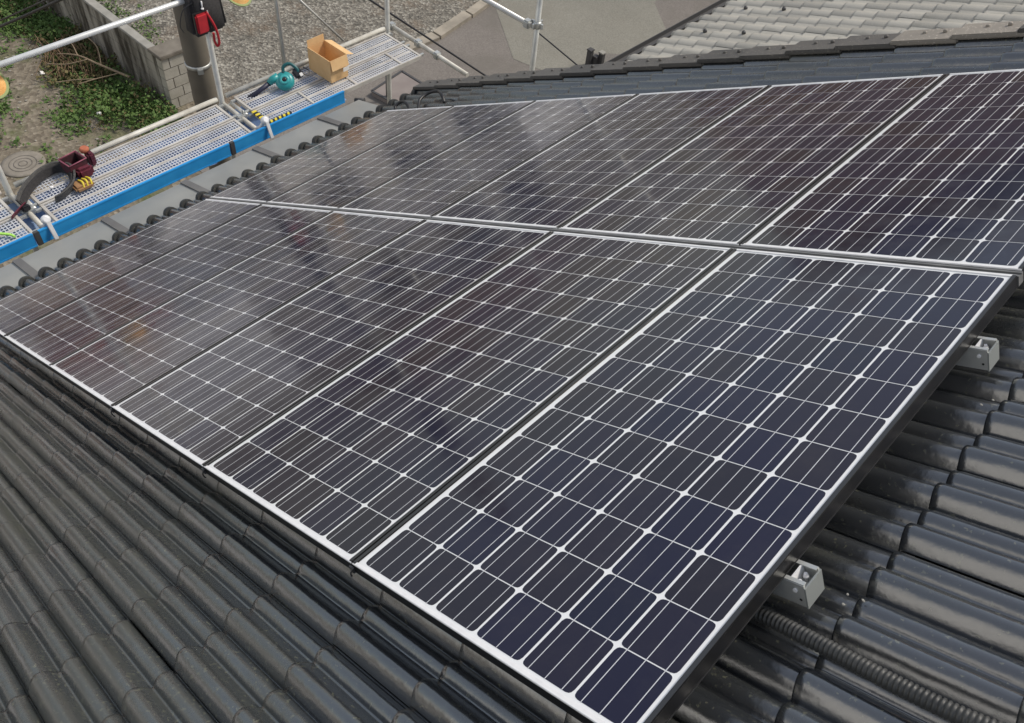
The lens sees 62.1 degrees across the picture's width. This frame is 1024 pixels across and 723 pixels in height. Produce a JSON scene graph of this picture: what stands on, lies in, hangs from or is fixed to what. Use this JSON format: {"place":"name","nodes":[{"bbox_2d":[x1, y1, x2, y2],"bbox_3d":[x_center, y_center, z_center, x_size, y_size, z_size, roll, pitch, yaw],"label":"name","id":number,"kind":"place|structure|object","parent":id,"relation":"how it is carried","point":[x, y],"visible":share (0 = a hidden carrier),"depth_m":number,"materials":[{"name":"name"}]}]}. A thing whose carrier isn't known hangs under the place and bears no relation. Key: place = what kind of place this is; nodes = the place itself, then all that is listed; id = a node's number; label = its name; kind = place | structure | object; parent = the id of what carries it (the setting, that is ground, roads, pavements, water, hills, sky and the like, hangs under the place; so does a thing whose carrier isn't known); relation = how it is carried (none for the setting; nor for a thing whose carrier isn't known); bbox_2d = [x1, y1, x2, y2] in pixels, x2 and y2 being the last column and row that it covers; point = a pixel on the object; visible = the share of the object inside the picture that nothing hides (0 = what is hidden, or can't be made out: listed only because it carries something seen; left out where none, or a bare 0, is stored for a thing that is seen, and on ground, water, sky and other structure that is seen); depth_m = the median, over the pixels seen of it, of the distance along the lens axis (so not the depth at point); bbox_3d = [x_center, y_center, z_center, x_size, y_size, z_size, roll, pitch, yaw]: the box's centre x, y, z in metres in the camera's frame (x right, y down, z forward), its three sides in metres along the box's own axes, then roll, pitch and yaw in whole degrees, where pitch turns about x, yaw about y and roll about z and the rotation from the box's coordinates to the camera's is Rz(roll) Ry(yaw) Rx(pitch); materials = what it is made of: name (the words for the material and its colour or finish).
{"place":"outdoors","nodes":[
{"label":"outdoors","id":0,"kind":"place"},
{"bbox_2d":[0,0,498,267],"bbox_3d":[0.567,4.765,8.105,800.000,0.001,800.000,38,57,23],"label":"ground","id":1,"kind":"structure","parent":0,"point":[31,91],"depth_m":14.46,"materials":[{"name":"brown soil"}]},
{"bbox_2d":[0,166,38,251],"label":"scaffold post","id":2,"kind":"object","parent":1,"relation":"on","point":[5,185],"visible":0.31,"depth_m":6.46,"materials":[{"name":"grey metal"}]},
{"bbox_2d":[8,193,58,239],"bbox_3d":[-3.588,-0.996,6.491,0.716,0.683,0.113,38,57,23],"label":"bracket arm","id":3,"kind":"object","parent":2,"relation":"attached to","point":[44,221],"visible":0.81,"depth_m":6.34},
{"bbox_2d":[0,196,21,221],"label":"deck plank","id":4,"kind":"object","parent":3,"relation":"on","point":[6,208],"visible":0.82,"depth_m":6.37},
{"bbox_2d":[0,233,37,263],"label":"toe board","id":5,"kind":"object","parent":3,"relation":"attached to","point":[17,247],"visible":1,"depth_m":6.07,"materials":[{"name":"blue metal"}]},
{"bbox_2d":[0,214,38,246],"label":"deck plank","id":6,"kind":"object","parent":3,"relation":"on","point":[18,221],"visible":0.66,"depth_m":6.26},
{"bbox_2d":[0,232,15,237],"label":"strap","id":7,"kind":"object","parent":6,"relation":"on","point":[8,234],"visible":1,"depth_m":6.17,"materials":[{"name":"green fabric"}]},
{"bbox_2d":[32,143,231,245],"bbox_3d":[-2.878,-1.312,6.560,0.026,0.122,1.642,38,57,23],"label":"toe board","id":8,"kind":"object","parent":3,"relation":"attached to","point":[69,223],"visible":1,"depth_m":6.52,"materials":[{"name":"blue metal"}]},
{"bbox_2d":[0,0,184,67],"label":"guard rail","id":9,"kind":"object","parent":2,"relation":"attached to","point":[75,38],"visible":1,"depth_m":6.30,"materials":[{"name":"silver metal"}]},
{"bbox_2d":[0,73,8,98],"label":"straw hat","id":10,"kind":"object","parent":9,"relation":"hanging from","point":[4,87],"visible":1,"depth_m":6.07,"materials":[{"name":"wicker"}]},
{"bbox_2d":[180,0,226,46],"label":"tool bag","id":11,"kind":"object","parent":9,"relation":"hanging from","point":[200,21],"visible":1,"depth_m":6.82,"materials":[{"name":"black fabric"}]},
{"bbox_2d":[229,0,251,6],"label":"straw hat","id":12,"kind":"object","parent":9,"relation":"hanging from","point":[242,3],"visible":1,"depth_m":7.03,"materials":[{"name":"yellow wicker"}]},
{"bbox_2d":[274,0,286,67],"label":"guard post","id":13,"kind":"object","parent":9,"relation":"attached to","point":[279,25],"depth_m":7.53,"materials":[{"name":"silver metal"}]},
{"bbox_2d":[0,151,45,177],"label":"manhole cover","id":14,"kind":"object","parent":1,"relation":"on","point":[21,164],"visible":0.97,"depth_m":13.70,"materials":[{"name":"concrete"}]},
{"bbox_2d":[0,0,184,163],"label":"weeds","id":15,"kind":"object","parent":1,"relation":"on","point":[110,98],"visible":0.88,"depth_m":15.00,"materials":[{"name":"green plant"}]},
{"bbox_2d":[28,30,107,86],"bbox_3d":[-8.062,-5.556,15.409,1.932,0.309,1.234,58,66,33],"label":"dry brush","id":16,"kind":"object","parent":15,"relation":"on","point":[72,66],"visible":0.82,"depth_m":15.34,"materials":[{"name":"brown plant"}]},
{"bbox_2d":[46,37,130,84],"bbox_3d":[-7.638,-5.241,14.982,1.761,0.348,0.977,38,57,23],"label":"dead branch","id":17,"kind":"object","parent":15,"relation":"on","point":[111,69],"visible":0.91,"depth_m":14.95,"materials":[{"name":"brown wood"}]},
{"bbox_2d":[38,0,193,108],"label":"block wall","id":18,"kind":"structure","parent":1,"relation":"on","point":[144,60],"depth_m":14.93,"materials":[{"name":"concrete"}]},
{"bbox_2d":[171,0,230,169],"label":"utility pole","id":19,"kind":"object","parent":1,"relation":"on","point":[197,62],"visible":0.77,"depth_m":8.84,"materials":[{"name":"grey concrete"}]},
{"bbox_2d":[0,0,46,20],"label":"cable","id":20,"kind":"object","parent":19,"relation":"attached to","point":[29,7],"visible":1,"depth_m":9.65,"materials":[{"name":"black plastic"}]},
{"bbox_2d":[0,0,62,27],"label":"cable","id":21,"kind":"object","parent":19,"relation":"attached to","point":[29,13],"visible":1,"depth_m":9.57,"materials":[{"name":"black plastic"}]},
{"bbox_2d":[205,10,235,159],"bbox_3d":[-2.647,-1.600,8.318,0.140,7.200,0.140,38,57,23],"label":"scaffold post","id":22,"kind":"object","parent":1,"relation":"on","point":[211,50],"visible":0.27,"depth_m":7.23,"materials":[{"name":"silver metal"}]},
{"bbox_2d":[13,97,217,187],"bbox_3d":[-3.198,-1.820,6.976,0.043,0.043,1.800,38,57,23],"label":"ledger pipe","id":23,"kind":"object","parent":22,"relation":"attached to","point":[96,150],"visible":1,"depth_m":7.08,"materials":[{"name":"silver metal"}]},
{"bbox_2d":[222,102,273,138],"bbox_3d":[-2.285,-1.987,7.455,0.716,0.683,0.113,38,57,23],"label":"bracket arm","id":24,"kind":"object","parent":22,"relation":"attached to","point":[243,115],"visible":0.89,"depth_m":7.34},
{"bbox_2d":[17,104,236,206],"bbox_3d":[-3.079,-1.703,6.936,0.258,0.043,1.836,38,57,23],"label":"deck plank","id":25,"kind":"object","parent":24,"relation":"on","point":[147,137],"visible":0.84,"depth_m":6.98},
{"bbox_2d":[11,145,96,218],"bbox_3d":[-3.525,-1.383,6.490,0.402,0.153,0.790,38,57,23],"label":"tool belt","id":26,"kind":"object","parent":25,"relation":"on","point":[72,165],"visible":1,"depth_m":6.57,"materials":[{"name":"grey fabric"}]},
{"bbox_2d":[35,118,255,223],"bbox_3d":[-2.883,-1.548,6.830,0.259,0.043,1.836,38,57,23],"label":"deck plank","id":27,"kind":"object","parent":24,"relation":"on","point":[45,206],"visible":0.66,"depth_m":6.81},
{"bbox_2d":[0,76,345,245],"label":"blue sheet","id":28,"kind":"object","parent":24,"relation":"on","point":[32,225],"visible":0.18,"depth_m":7.02,"materials":[{"name":"metal"}]},
{"bbox_2d":[229,90,344,154],"bbox_3d":[-1.903,-2.054,7.281,0.026,0.122,1.185,38,57,23],"label":"toe board","id":29,"kind":"object","parent":24,"relation":"attached to","point":[248,140],"visible":1,"depth_m":7.26,"materials":[{"name":"blue metal"}]},
{"bbox_2d":[230,32,404,112],"bbox_3d":[-1.762,-2.705,7.911,0.258,0.043,1.857,38,57,23],"label":"deck plank","id":30,"kind":"object","parent":24,"relation":"on","point":[388,37],"visible":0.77,"depth_m":7.82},
{"bbox_2d":[247,62,309,99],"bbox_3d":[-2.084,-2.479,7.565,0.604,0.103,0.201,-34,96,-7],"label":"leaf blower","id":31,"kind":"object","parent":30,"relation":"on","point":[283,80],"visible":1,"depth_m":7.55,"materials":[{"name":"teal plastic"}]},
{"bbox_2d":[307,34,352,82],"bbox_3d":[-1.644,-2.775,7.769,0.352,0.278,0.279,37,56,22],"label":"cardboard box","id":32,"kind":"object","parent":30,"relation":"on","point":[328,60],"visible":1,"depth_m":7.75,"materials":[{"name":"brown cardboard"}]},
{"bbox_2d":[249,44,423,125],"bbox_3d":[-1.566,-2.550,7.805,0.259,0.043,1.857,38,57,23],"label":"deck plank","id":33,"kind":"object","parent":24,"relation":"on","point":[355,85],"visible":0.75,"depth_m":7.82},
{"bbox_2d":[252,110,291,123],"bbox_3d":[-2.083,-2.161,7.386,0.227,0.014,0.276,38,57,23],"label":"hazard tape","id":34,"kind":"object","parent":33,"relation":"on","point":[257,114],"visible":0.73,"depth_m":7.34,"materials":[{"name":"yellow plastic"}]},
{"bbox_2d":[224,26,385,97],"bbox_3d":[-1.892,-2.814,7.943,0.043,0.043,1.830,38,57,23],"label":"ledger pipe","id":35,"kind":"object","parent":22,"relation":"attached to","point":[291,68],"visible":0.7,"depth_m":7.82,"materials":[{"name":"silver metal"}]},
{"bbox_2d":[0,0,502,195],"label":"gravel yard","id":36,"kind":"structure","parent":1,"relation":"on","point":[359,15],"depth_m":16.99,"materials":[{"name":"grey gravel"}]},
{"bbox_2d":[98,0,163,44],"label":"grass tufts","id":37,"kind":"object","parent":36,"relation":"on","point":[127,12],"visible":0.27,"depth_m":16.67,"materials":[{"name":"green plant"}]},
{"bbox_2d":[379,0,496,61],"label":"kerb","id":38,"kind":"structure","parent":36,"relation":"on","point":[454,23],"depth_m":17.45,"materials":[{"name":"beige concrete"}]},
{"bbox_2d":[383,0,392,103],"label":"scaffold post","id":39,"kind":"object","parent":1,"relation":"on","point":[387,30],"visible":0.07,"depth_m":8.45,"materials":[{"name":"silver metal"}]},
{"bbox_2d":[369,0,485,75],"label":"scaffolding pole","id":40,"kind":"object","parent":39,"relation":"attached to","point":[430,39],"visible":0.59,"depth_m":9.24,"materials":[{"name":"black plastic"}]},
{"bbox_2d":[390,21,468,76],"bbox_3d":[-0.822,-3.045,8.281,1.110,0.082,0.070,38,57,23],"label":"transom pipe","id":41,"kind":"object","parent":39,"relation":"attached to","point":[436,54],"visible":0.96,"depth_m":8.26,"materials":[{"name":"silver metal"}]},
{"bbox_2d":[200,0,718,172],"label":"paved yard","id":42,"kind":"structure","parent":1,"relation":"on","point":[479,42],"depth_m":16.93,"materials":[{"name":"concrete"}]},
{"bbox_2d":[385,66,386,96],"bbox_3d":[-2.254,-5.061,15.388,0.068,0.800,0.068,38,57,23],"label":"drain pipe","id":43,"kind":"object","parent":42,"relation":"on","point":[386,82],"visible":0.24,"depth_m":15.37,"materials":[{"name":"grey plastic"}]},
{"bbox_2d":[371,70,421,102],"bbox_3d":[-2.088,-5.063,15.854,0.680,0.115,0.957,30,54,17],"label":"concrete pad","id":44,"kind":"object","parent":42,"relation":"on","point":[402,82],"visible":0.56,"depth_m":15.84,"materials":[{"name":"grey concrete"}]},
{"bbox_2d":[529,0,542,70],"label":"scaffold post","id":45,"kind":"object","parent":42,"relation":"on","point":[537,25],"visible":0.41,"depth_m":7.17,"materials":[{"name":"silver metal"}]},
{"bbox_2d":[482,0,532,28],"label":"guard rail","id":46,"kind":"object","parent":45,"relation":"attached to","point":[527,23],"visible":0.98,"depth_m":7.22,"materials":[{"name":"silver metal"}]},
{"bbox_2d":[598,50,605,63],"bbox_3d":[1.780,-6.032,16.960,0.120,0.310,0.120,38,57,23],"label":"stub post","id":47,"kind":"object","parent":42,"relation":"on","point":[602,53],"visible":0.8,"depth_m":16.88,"materials":[{"name":"grey metal"}]},
{"bbox_2d":[607,0,1023,61],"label":"house","id":48,"kind":"structure","parent":42,"relation":"on","point":[739,24],"depth_m":8.92,"materials":[{"name":"grey tile"}]},
{"bbox_2d":[0,20,1023,722],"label":"house","id":49,"kind":"structure","parent":1,"relation":"on","point":[144,578],"depth_m":2.00,"materials":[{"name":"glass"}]},
{"bbox_2d":[394,100,410,109],"bbox_3d":[-0.869,-2.021,6.767,0.115,0.093,0.203,-37,33,-31],"label":"cable loop","id":50,"kind":"object","parent":49,"relation":"on","point":[401,102],"visible":0.69,"depth_m":6.79,"materials":[{"name":"black plastic"}]},
{"bbox_2d":[417,89,445,107],"bbox_3d":[-0.639,-2.063,6.702,0.222,0.096,0.258,-37,33,-31],"label":"cable loop","id":51,"kind":"object","parent":49,"relation":"on","point":[428,93],"visible":0.94,"depth_m":6.75,"materials":[{"name":"black plastic"}]},
{"bbox_2d":[209,198,1022,286],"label":"cover channel","id":52,"kind":"object","parent":49,"relation":"attached to","point":[1019,274],"visible":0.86,"depth_m":2.76,"materials":[{"name":"silver metal"}]},
{"bbox_2d":[772,560,824,608],"bbox_3d":[-1.132,-0.012,3.369,0.060,0.115,5.044,-37,33,-31],"label":"mounting rail","id":53,"kind":"object","parent":49,"relation":"attached to","point":[802,583],"visible":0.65,"depth_m":1.54,"materials":[{"name":"grey metal"}]},
{"bbox_2d":[751,605,1002,722],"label":"flexible conduit","id":54,"kind":"object","parent":49,"relation":"on","point":[916,694],"visible":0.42,"depth_m":1.39,"materials":[{"name":"black plastic"}]},
{"bbox_2d":[956,336,998,371],"bbox_3d":[-0.575,-0.435,3.781,0.060,0.115,5.044,-37,33,-31],"label":"mounting rail","id":55,"kind":"object","parent":49,"relation":"attached to","point":[982,352],"visible":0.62,"depth_m":1.95,"materials":[{"name":"grey metal"}]},
{"bbox_2d":[0,199,260,340],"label":"solar panel","id":56,"kind":"object","parent":55,"relation":"attached to","point":[34,301],"visible":0.98,"depth_m":4.89,"materials":[{"name":"black"}]},
{"bbox_2d":[5,204,331,370],"bbox_3d":[-1.725,-0.441,4.338,1.538,0.034,0.809,-37,33,-31],"label":"solar panel","id":57,"kind":"object","parent":55,"relation":"attached to","point":[50,338],"visible":0.98,"depth_m":4.27,"materials":[{"name":"black"}]},
{"bbox_2d":[49,211,424,411],"bbox_3d":[-1.182,-0.299,3.752,1.538,0.034,0.809,-37,33,-31],"label":"solar panel","id":58,"kind":"object","parent":55,"relation":"on","point":[109,370],"visible":0.97,"depth_m":3.67,"materials":[{"name":"black"}]},
{"bbox_2d":[112,220,551,473],"bbox_3d":[-0.639,-0.155,3.166,1.538,0.034,0.809,-37,33,-31],"label":"solar panel","id":59,"kind":"object","parent":55,"relation":"on","point":[201,410],"visible":0.99,"depth_m":3.07,"materials":[{"name":"black"}]},
{"bbox_2d":[203,231,732,572],"bbox_3d":[-0.096,-0.012,2.579,1.538,0.034,0.809,-37,33,-31],"label":"solar panel","id":60,"kind":"object","parent":55,"relation":"attached to","point":[349,466],"visible":0.97,"depth_m":2.46,"materials":[{"name":"black"}]},
{"bbox_2d":[201,468,206,477],"bbox_3d":[-0.902,0.332,2.492,0.020,0.062,0.012,39,57,23],"label":"wire clip","id":61,"kind":"object","parent":60,"relation":"attached to","point":[203,470],"visible":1,"depth_m":2.48,"materials":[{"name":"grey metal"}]},
{"bbox_2d":[352,249,1017,722],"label":"solar panel","id":62,"kind":"object","parent":55,"relation":"attached to","point":[632,525],"visible":1,"depth_m":1.84,"materials":[{"name":"blue"}]},
{"bbox_2d":[349,565,355,576],"bbox_3d":[-0.359,0.475,1.905,0.020,0.062,0.012,39,57,23],"label":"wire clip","id":63,"kind":"object","parent":62,"relation":"attached to","point":[352,569],"visible":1,"depth_m":1.89,"materials":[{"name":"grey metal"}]},
{"bbox_2d":[298,0,343,40],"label":"brace pipe","id":64,"kind":"object","parent":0,"point":[321,20],"visible":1,"depth_m":8.74,"materials":[{"name":"silver metal"}]},
{"bbox_2d":[531,27,577,64],"bbox_3d":[0.683,-4.232,11.646,0.021,0.021,1.879,-25,57,-24],"label":"cable","id":65,"kind":"object","parent":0,"point":[557,48],"visible":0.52,"depth_m":11.69,"materials":[{"name":"black plastic"}]},
{"bbox_2d":[496,0,665,69],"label":"pale paving","id":66,"kind":"structure","parent":0,"point":[574,30],"depth_m":17.96,"materials":[{"name":"concrete"}]},
{"bbox_2d":[585,47,594,64],"bbox_3d":[1.539,-6.038,16.899,0.120,0.370,0.120,38,57,23],"label":"stub post","id":67,"kind":"object","parent":66,"relation":"on","point":[589,55],"visible":0.86,"depth_m":16.83,"materials":[{"name":"grey metal"}]},
{"bbox_2d":[592,53,599,63],"bbox_3d":[1.655,-6.000,16.972,0.120,0.230,0.120,38,57,23],"label":"stub post","id":68,"kind":"object","parent":66,"relation":"on","point":[595,58],"visible":0.76,"depth_m":16.91,"materials":[{"name":"grey metal"}]},
{"bbox_2d":[594,20,710,61],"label":"dark paving","id":69,"kind":"structure","parent":0,"point":[608,56],"depth_m":17.32,"materials":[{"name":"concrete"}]},
{"bbox_3d":[0.430,-1.200,4.525,0.060,0.115,5.044,-37,33,-31],"label":"mounting rail","id":70,"kind":"object","parent":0,"visible":0},
{"bbox_2d":[741,69,1023,279],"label":"solar panel","id":71,"kind":"object","parent":70,"relation":"attached to","point":[934,173],"visible":0.96,"depth_m":2.68,"materials":[{"name":"black"}]},
{"bbox_3d":[-0.167,-0.746,4.083,0.060,0.115,5.044,-37,33,-31],"label":"mounting rail","id":72,"kind":"object","parent":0,"visible":0},
{"bbox_2d":[210,106,451,202],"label":"solar panel","id":73,"kind":"object","parent":72,"relation":"attached to","point":[272,182],"visible":0.92,"depth_m":5.68,"materials":[{"name":"black"}]},
{"bbox_2d":[267,101,533,208],"bbox_3d":[-0.650,-1.260,5.134,1.538,0.035,0.809,-37,33,-31],"label":"solar panel","id":74,"kind":"object","parent":72,"relation":"attached to","point":[342,184],"visible":0.94,"depth_m":5.08,"materials":[{"name":"black"}]},
{"bbox_2d":[338,94,636,217],"bbox_3d":[-0.107,-1.117,4.548,1.538,0.034,0.809,-37,33,-31],"label":"solar panel","id":75,"kind":"object","parent":72,"relation":"attached to","point":[437,183],"visible":0.96,"depth_m":4.49,"materials":[{"name":"black"}]},
{"bbox_2d":[432,85,769,228],"bbox_3d":[0.436,-0.974,3.961,1.538,0.035,0.809,-37,33,-31],"label":"solar panel","id":76,"kind":"object","parent":72,"relation":"attached to","point":[558,184],"visible":0.96,"depth_m":3.89,"materials":[{"name":"black"}]},
{"bbox_2d":[558,74,945,245],"bbox_3d":[0.979,-0.830,3.376,1.538,0.034,0.809,-37,33,-31],"label":"solar panel","id":77,"kind":"object","parent":72,"relation":"attached to","point":[740,174],"visible":0.96,"depth_m":3.29,"materials":[{"name":"black"}]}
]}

